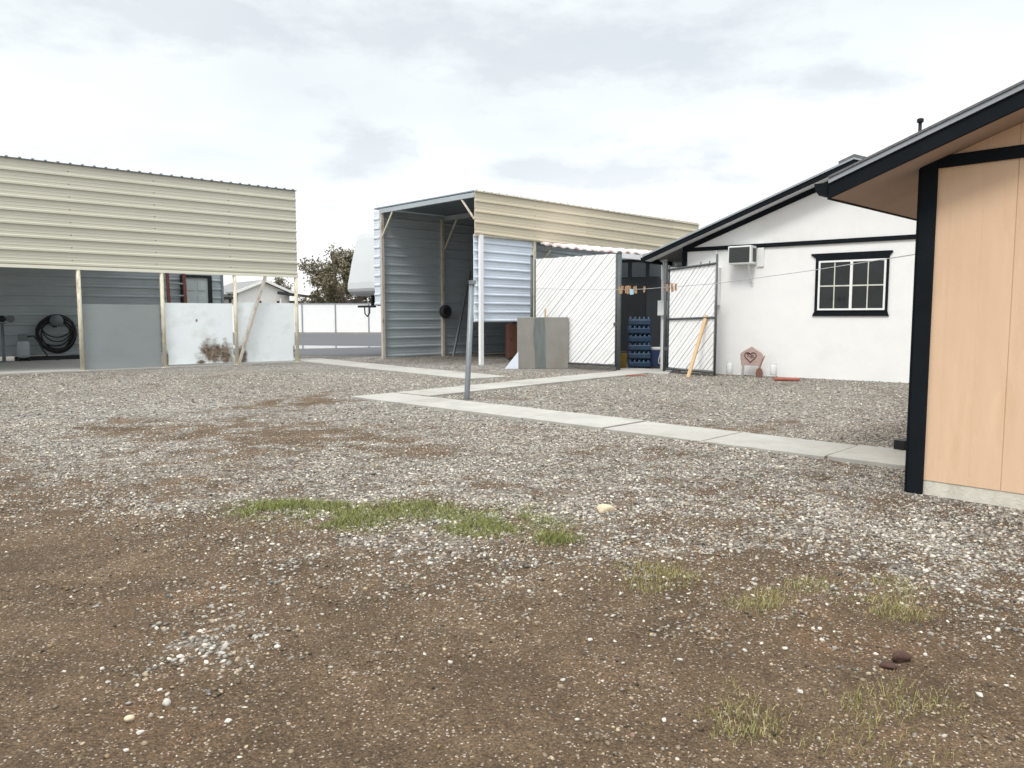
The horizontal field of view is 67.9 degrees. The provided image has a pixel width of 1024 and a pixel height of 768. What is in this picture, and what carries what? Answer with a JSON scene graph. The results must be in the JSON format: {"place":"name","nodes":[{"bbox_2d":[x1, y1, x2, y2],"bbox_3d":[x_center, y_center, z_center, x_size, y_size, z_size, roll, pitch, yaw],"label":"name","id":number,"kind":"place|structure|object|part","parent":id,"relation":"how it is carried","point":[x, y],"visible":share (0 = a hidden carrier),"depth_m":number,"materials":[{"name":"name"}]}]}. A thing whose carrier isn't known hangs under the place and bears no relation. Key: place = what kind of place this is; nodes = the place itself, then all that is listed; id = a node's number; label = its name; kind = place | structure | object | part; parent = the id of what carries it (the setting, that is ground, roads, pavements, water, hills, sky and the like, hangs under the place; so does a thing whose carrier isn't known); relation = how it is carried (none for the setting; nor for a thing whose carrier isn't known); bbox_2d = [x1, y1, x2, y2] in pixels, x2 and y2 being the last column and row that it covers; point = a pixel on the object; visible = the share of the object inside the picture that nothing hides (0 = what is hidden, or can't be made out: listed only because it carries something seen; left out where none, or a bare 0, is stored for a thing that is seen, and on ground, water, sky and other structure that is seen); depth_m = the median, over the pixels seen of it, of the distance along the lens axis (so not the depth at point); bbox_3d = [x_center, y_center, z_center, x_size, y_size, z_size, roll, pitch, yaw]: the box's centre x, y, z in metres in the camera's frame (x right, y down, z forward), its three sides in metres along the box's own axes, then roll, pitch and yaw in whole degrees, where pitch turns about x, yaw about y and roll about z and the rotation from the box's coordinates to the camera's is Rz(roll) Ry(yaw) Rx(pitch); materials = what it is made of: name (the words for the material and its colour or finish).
{"place":"outdoors","nodes":[
{"label":"outdoors","id":0,"kind":"place"},
{"bbox_2d":[78,333,381,355],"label":"road","id":1,"kind":"structure","parent":0,"point":[342,339],"depth_m":35.87,"materials":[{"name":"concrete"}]},
{"bbox_2d":[233,345,380,348],"bbox_3d":[-9.990,-1.545,31.685,9.668,0.004,3.726,1,5,11],"label":"concrete slab","id":2,"kind":"object","parent":1,"relation":"on","point":[306,347],"visible":0.3,"depth_m":32.12,"materials":[{"name":"concrete"}]},
{"bbox_2d":[348,225,380,316],"bbox_3d":[-1.873,-3.402,27.774,8.000,4.400,2.715,-5,7,-44],"label":"travel trailer","id":3,"kind":"object","parent":1,"relation":"on","point":[361,281],"visible":0.11,"depth_m":25.43,"materials":[{"name":"white metal"}]},
{"bbox_2d":[224,280,293,302],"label":"house","id":4,"kind":"structure","parent":0,"point":[247,291],"depth_m":79.45,"materials":[{"name":"white paint"}]},
{"bbox_2d":[199,496,595,548],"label":"grass","id":5,"kind":"structure","parent":0,"point":[274,505],"depth_m":4.79,"materials":[{"name":"green plant"}]},
{"bbox_2d":[0,332,1023,767],"bbox_3d":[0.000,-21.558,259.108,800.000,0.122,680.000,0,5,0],"label":"ground","id":6,"kind":"structure","parent":0,"point":[460,706],"depth_m":3.17,"materials":[{"name":"soil"}]},
{"bbox_2d":[124,714,134,721],"bbox_3d":[-1.188,1.039,2.361,0.024,0.022,0.033,3,6,31],"label":"stone","id":7,"kind":"object","parent":6,"relation":"on","point":[129,718],"visible":1,"depth_m":2.35,"materials":[{"name":"beige stone"}]},
{"bbox_2d":[136,730,144,734],"bbox_3d":[-1.121,1.052,2.294,0.024,0.014,0.015,-4,7,-41],"label":"pebble","id":8,"kind":"object","parent":6,"relation":"on","point":[140,732],"visible":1,"depth_m":2.29,"materials":[{"name":"stone"}]},
{"bbox_2d":[0,355,299,374],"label":"concrete slab","id":9,"kind":"structure","parent":6,"relation":"on","point":[40,366],"depth_m":19.32,"materials":[{"name":"grey concrete"}]},
{"bbox_2d":[0,315,14,362],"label":"bench grinder","id":10,"kind":"object","parent":9,"relation":"on","point":[9,318],"visible":0.94,"depth_m":20.68,"materials":[{"name":"black metal"}]},
{"bbox_2d":[16,334,59,360],"bbox_3d":[-13.387,-1.028,21.458,1.014,0.780,0.329,-4,7,-41],"label":"air compressor","id":11,"kind":"object","parent":9,"relation":"on","point":[23,348],"visible":0.99,"depth_m":21.14,"materials":[{"name":"metal"}]},
{"bbox_2d":[14,355,79,360],"bbox_3d":[-12.826,-0.795,22.316,3.000,0.120,0.180,-4,7,-41],"label":"timber","id":12,"kind":"object","parent":9,"relation":"on","point":[61,357],"visible":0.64,"depth_m":21.84,"materials":[{"name":"brown wood"}]},
{"bbox_2d":[0,155,301,370],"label":"carport","id":13,"kind":"object","parent":9,"relation":"on","point":[94,254],"visible":0.98,"depth_m":19.05,"materials":[{"name":"beige paint"}]},
{"bbox_2d":[35,314,76,353],"bbox_3d":[-13.195,-1.452,21.992,1.076,1.143,0.370,-4,7,-41],"label":"hose reel","id":14,"kind":"object","parent":13,"relation":"attached to","point":[54,320],"visible":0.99,"depth_m":21.89,"materials":[{"name":"black rubber"}]},
{"bbox_2d":[186,277,207,302],"bbox_3d":[-10.259,-2.200,24.726,0.770,2.500,0.075,-4,7,-41],"label":"door","id":15,"kind":"structure","parent":13,"relation":"in","point":[197,288],"depth_m":24.66,"materials":[{"name":"grey paint"}]},
{"bbox_2d":[165,273,186,302],"bbox_3d":[-10.473,-2.499,23.797,0.685,3.314,0.679,-4,7,-41],"label":"ladder","id":16,"kind":"object","parent":9,"relation":"on","point":[184,295],"visible":0.24,"depth_m":23.81,"materials":[{"name":"red metal"}]},
{"bbox_2d":[162,698,170,706],"bbox_3d":[-1.123,1.034,2.472,0.033,0.025,0.025,4,6,38],"label":"stone","id":17,"kind":"object","parent":6,"relation":"on","point":[166,702],"visible":1,"depth_m":2.46,"materials":[{"name":"white stone"}]},
{"bbox_2d":[224,718,232,722],"bbox_3d":[-0.879,1.044,2.356,0.025,0.012,0.019,2,5,18],"label":"pebble","id":18,"kind":"object","parent":6,"relation":"on","point":[228,720],"visible":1,"depth_m":2.35,"materials":[{"name":"stone"}]},
{"bbox_2d":[269,277,293,296],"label":"tree","id":19,"kind":"object","parent":6,"relation":"on","point":[278,281],"visible":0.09,"depth_m":91.31,"materials":[{"name":"green plant"}]},
{"bbox_2d":[277,291,325,302],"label":"open porch","id":20,"kind":"object","parent":6,"relation":"on","point":[287,294],"visible":0.19,"depth_m":77.11,"materials":[{"name":"grey wood"}]},
{"bbox_2d":[225,303,380,332],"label":"boundary fence","id":21,"kind":"object","parent":6,"relation":"on","point":[333,317],"visible":0.15,"depth_m":59.42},
{"bbox_2d":[294,255,368,302],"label":"tree","id":22,"kind":"object","parent":6,"relation":"on","point":[316,271],"visible":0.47,"depth_m":71.91,"materials":[{"name":"green plant"}]},
{"bbox_2d":[303,243,374,302],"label":"tree","id":23,"kind":"object","parent":6,"relation":"on","point":[331,288],"visible":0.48,"depth_m":67.29,"materials":[{"name":"green plant"}]},
{"bbox_2d":[452,271,470,355],"bbox_3d":[-1.621,-2.289,24.540,0.060,2.770,1.039,3,6,31],"label":"pipe","id":24,"kind":"object","parent":6,"relation":"on","point":[461,314],"visible":1,"depth_m":24.51,"materials":[{"name":"grey metal"}]},
{"bbox_2d":[464,280,475,399],"bbox_3d":[-0.638,-0.567,11.555,0.187,2.000,0.100,0,5,0],"label":"metal pole","id":25,"kind":"object","parent":6,"relation":"on","point":[472,283],"visible":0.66,"depth_m":11.51,"materials":[{"name":"grey metal"}]},
{"bbox_2d":[506,324,516,358],"bbox_3d":[0.136,-1.270,22.488,0.570,1.020,0.546,-1,5,-10],"label":"cabinet","id":26,"kind":"object","parent":6,"relation":"on","point":[511,341],"visible":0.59,"depth_m":22.23,"materials":[{"name":"brown wood"}]},
{"bbox_3d":[0.177,-1.249,22.255,0.530,0.920,0.019,-1,5,-10],"label":"door","id":27,"kind":"part","parent":26,"relation":"part of","materials":[{"name":"brown wood"}]},
{"bbox_2d":[505,353,517,368],"bbox_3d":[-0.010,-0.578,18.394,0.330,0.420,0.012,0,5,0],"label":"metal offcut","id":28,"kind":"object","parent":6,"relation":"on","point":[513,364],"visible":1,"depth_m":18.40,"materials":[{"name":"silver metal"}]},
{"bbox_2d":[530,255,532,316],"bbox_3d":[0.500,-1.758,19.260,0.082,3.020,0.082,0,5,0],"label":"fence post","id":29,"kind":"object","parent":6,"relation":"on","point":[531,285],"visible":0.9,"depth_m":19.17,"materials":[{"name":"grey metal"}]},
{"bbox_2d":[540,254,914,289],"bbox_3d":[2.324,-1.735,12.865,0.396,0.272,13.241,-1,5,-14],"label":"clothesline","id":30,"kind":"object","parent":29,"relation":"attached to","point":[754,278],"visible":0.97,"depth_m":9.30,"materials":[{"name":"fabric"}]},
{"bbox_2d":[373,190,699,364],"bbox_3d":[1.212,-3.198,24.777,10.435,4.520,4.630,-5,7,-44],"label":"tall shelter","id":31,"kind":"object","parent":6,"relation":"on","point":[430,254],"visible":0.69,"depth_m":22.93,"materials":[{"name":"beige paint"}]},
{"bbox_2d":[439,305,451,317],"bbox_3d":[-2.109,-2.299,24.142,0.424,0.424,0.170,-5,7,-44],"label":"tyre","id":32,"kind":"object","parent":31,"relation":"hanging from","point":[445,311],"visible":1,"depth_m":24.06,"materials":[{"name":"black rubber"}]},
{"bbox_2d":[517,317,567,368],"bbox_3d":[0.743,-1.005,18.571,1.235,1.249,0.373,0,5,0],"label":"metal sheet","id":33,"kind":"object","parent":6,"relation":"on","point":[542,342],"visible":1,"depth_m":18.39,"materials":[{"name":"metal"}]},
{"bbox_2d":[293,358,905,469],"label":"walkway","id":34,"kind":"structure","parent":6,"relation":"on","point":[887,457],"depth_m":9.14,"materials":[{"name":"concrete"}]},
{"bbox_2d":[620,351,627,367],"bbox_3d":[2.660,-0.591,18.369,0.300,0.400,0.300,1,5,10],"label":"plastic bin","id":35,"kind":"object","parent":34,"relation":"on","point":[624,358],"visible":0.68,"depth_m":18.27,"materials":[{"name":"yellow plastic"}]},
{"bbox_2d":[894,438,905,449],"bbox_3d":[3.656,0.556,7.053,0.250,0.090,0.100,-4,6,-35],"label":"timber block","id":36,"kind":"object","parent":34,"relation":"on","point":[899,444],"depth_m":6.98,"materials":[{"name":"black wood"}]},
{"bbox_2d":[597,504,614,512],"bbox_3d":[0.611,0.817,4.949,0.128,0.065,0.087,-1,5,-8],"label":"rock","id":37,"kind":"object","parent":6,"relation":"on","point":[601,508],"visible":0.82,"depth_m":4.92,"materials":[{"name":"beige stone"}]},
{"bbox_2d":[538,242,681,368],"bbox_3d":[3.899,-2.233,20.527,5.112,3.343,4.150,-2,6,-26],"label":"patio cover","id":38,"kind":"object","parent":6,"relation":"on","point":[641,276],"visible":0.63,"depth_m":20.47,"materials":[{"name":"metal"}]},
{"bbox_2d":[657,301,669,315],"bbox_3d":[3.603,-1.805,18.081,0.280,0.360,0.070,3,6,30],"label":"wall box","id":39,"kind":"object","parent":38,"relation":"attached to","point":[660,311],"visible":0.69,"depth_m":18.08,"materials":[{"name":"white metal"}]},
{"bbox_2d":[616,251,621,370],"bbox_3d":[2.460,-1.571,17.480,0.112,2.960,0.112,0,5,0],"label":"fence post","id":40,"kind":"object","parent":6,"relation":"on","point":[619,284],"visible":0.9,"depth_m":17.43,"materials":[{"name":"grey metal"}]},
{"bbox_2d":[534,254,617,366],"bbox_3d":[1.508,-1.767,18.314,2.488,2.603,0.088,4,7,41],"label":"gate leaf","id":41,"kind":"object","parent":40,"relation":"attached to","point":[584,306],"visible":0.83,"depth_m":18.13,"materials":[{"name":"metal"}]},
{"bbox_2d":[627,359,650,366],"bbox_3d":[3.122,-0.528,18.766,0.550,0.205,0.440,0,5,4],"label":"water case","id":42,"kind":"object","parent":6,"relation":"on","point":[639,363],"visible":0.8,"depth_m":18.56,"materials":[{"name":"blue plastic"}]},
{"bbox_2d":[627,350,650,358],"bbox_3d":[3.132,-0.734,18.753,0.550,0.205,0.440,1,5,7],"label":"water case","id":43,"kind":"object","parent":42,"relation":"on","point":[638,354],"visible":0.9,"depth_m":18.55,"materials":[{"name":"blue plastic"}]},
{"bbox_2d":[628,342,650,349],"bbox_3d":[3.145,-0.940,18.740,0.550,0.205,0.440,1,5,8],"label":"water case","id":44,"kind":"object","parent":43,"relation":"on","point":[639,346],"visible":0.86,"depth_m":18.53,"materials":[{"name":"blue plastic"}]},
{"bbox_2d":[627,333,651,341],"bbox_3d":[3.139,-1.145,18.726,0.550,0.205,0.440,0,5,3],"label":"water case","id":45,"kind":"object","parent":44,"relation":"on","point":[639,337],"visible":0.98,"depth_m":18.52,"materials":[{"name":"blue plastic"}]},
{"bbox_2d":[627,325,650,333],"bbox_3d":[3.118,-1.350,18.703,0.550,0.205,0.440,0,5,4],"label":"water case","id":46,"kind":"object","parent":45,"relation":"on","point":[638,329],"visible":0.9,"depth_m":18.49,"materials":[{"name":"blue plastic"}]},
{"bbox_2d":[628,317,650,324],"bbox_3d":[3.140,-1.556,18.698,0.550,0.205,0.440,1,5,9],"label":"water case","id":47,"kind":"object","parent":46,"relation":"on","point":[639,321],"visible":1,"depth_m":18.49,"materials":[{"name":"blue plastic"}]},
{"bbox_2d":[649,347,659,366],"bbox_3d":[3.617,-0.673,18.841,0.440,0.480,0.382,1,5,8],"label":"cooler","id":48,"kind":"object","parent":6,"relation":"on","point":[654,359],"visible":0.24,"depth_m":18.71,"materials":[{"name":"blue plastic"}]},
{"bbox_2d":[663,259,667,370],"bbox_3d":[3.460,-1.434,17.180,0.082,2.740,0.082,0,5,0],"label":"fence post","id":49,"kind":"object","parent":6,"relation":"on","point":[665,314],"visible":0.9,"depth_m":17.14,"materials":[{"name":"grey metal"}]},
{"bbox_2d":[664,254,718,375],"bbox_3d":[3.865,-1.487,16.465,0.084,2.530,1.504,-3,6,-32],"label":"gate leaf","id":50,"kind":"object","parent":49,"relation":"attached to","point":[690,307],"visible":0.95,"depth_m":16.42,"materials":[{"name":"metal"}]},
{"bbox_2d":[686,314,707,377],"bbox_3d":[3.890,-0.803,15.941,0.637,1.313,0.075,-4,7,-41],"label":"plank","id":51,"kind":"object","parent":6,"relation":"on","point":[696,347],"visible":1,"depth_m":15.92,"materials":[{"name":"brown wood"}]},
{"bbox_2d":[726,362,732,372],"bbox_3d":[4.660,-0.351,16.282,0.140,0.240,0.140,0,5,0],"label":"jar","id":52,"kind":"object","parent":6,"relation":"on","point":[729,367],"visible":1,"depth_m":16.23,"materials":[{"name":"white glass"}]},
{"bbox_2d":[740,347,762,375],"bbox_3d":[5.027,-0.469,15.965,0.464,0.632,0.052,3,6,30],"label":"wooden plaque","id":53,"kind":"object","parent":6,"relation":"on","point":[751,356],"visible":1,"depth_m":15.95,"materials":[{"name":"pink wood"}]},
{"bbox_2d":[755,356,764,376],"bbox_3d":[5.175,-0.367,15.847,0.155,0.448,0.157,3,6,30],"label":"hand shovel","id":54,"kind":"object","parent":6,"relation":"on","point":[759,372],"visible":1,"depth_m":15.79,"materials":[{"name":"red metal"}]},
{"bbox_2d":[770,363,776,374],"bbox_3d":[5.420,-0.305,15.754,0.140,0.240,0.140,0,5,0],"label":"jar","id":55,"kind":"object","parent":6,"relation":"on","point":[773,368],"visible":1,"depth_m":15.70,"materials":[{"name":"white glass"}]},
{"bbox_2d":[641,154,915,382],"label":"white house","id":56,"kind":"structure","parent":6,"relation":"on","point":[850,322],"depth_m":15.40,"materials":[{"name":"paint"}]},
{"bbox_2d":[728,242,764,285],"bbox_3d":[4.939,-2.531,16.069,0.660,0.900,0.358,4,6,38],"label":"air conditioner","id":57,"kind":"object","parent":56,"relation":"attached to","point":[747,255],"visible":1,"depth_m":15.99,"materials":[{"name":"white metal"}]},
{"bbox_2d":[811,250,892,315],"bbox_3d":[6.657,-1.968,14.981,1.520,1.250,0.047,4,6,38],"label":"window","id":58,"kind":"structure","parent":56,"relation":"in","point":[861,289],"depth_m":14.94,"materials":[{"name":"white plastic"}]},
{"bbox_2d":[773,377,799,380],"bbox_3d":[5.430,-0.098,15.030,0.480,0.045,0.260,1,5,15],"label":"red paver","id":59,"kind":"object","parent":6,"relation":"on","point":[785,379],"visible":1,"depth_m":14.92,"materials":[{"name":"red brick"}]},
{"bbox_2d":[879,661,896,669],"bbox_3d":[1.355,1.014,2.738,0.059,0.030,0.040,3,6,29],"label":"rock","id":60,"kind":"object","parent":6,"relation":"on","point":[888,665],"visible":1,"depth_m":2.73,"materials":[{"name":"red stone"}]},
{"bbox_2d":[892,651,911,662],"bbox_3d":[1.427,1.003,2.788,0.078,0.045,0.046,0,5,6],"label":"rock","id":61,"kind":"object","parent":6,"relation":"on","point":[900,656],"visible":1,"depth_m":2.77,"materials":[{"name":"red stone"}]},
{"bbox_2d":[814,80,1023,508],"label":"tan building","id":62,"kind":"structure","parent":6,"relation":"on","point":[952,186],"depth_m":5.36,"materials":[{"name":"paint"}]},
{"bbox_2d":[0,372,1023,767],"bbox_3d":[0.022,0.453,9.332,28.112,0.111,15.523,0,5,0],"label":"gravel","id":63,"kind":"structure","parent":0,"point":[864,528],"depth_m":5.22,"materials":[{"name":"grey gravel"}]},
{"bbox_2d":[0,0,1023,300],"label":"sky","id":64,"kind":"structure","parent":0,"point":[702,112],"materials":[{"name":"white"}]}
]}

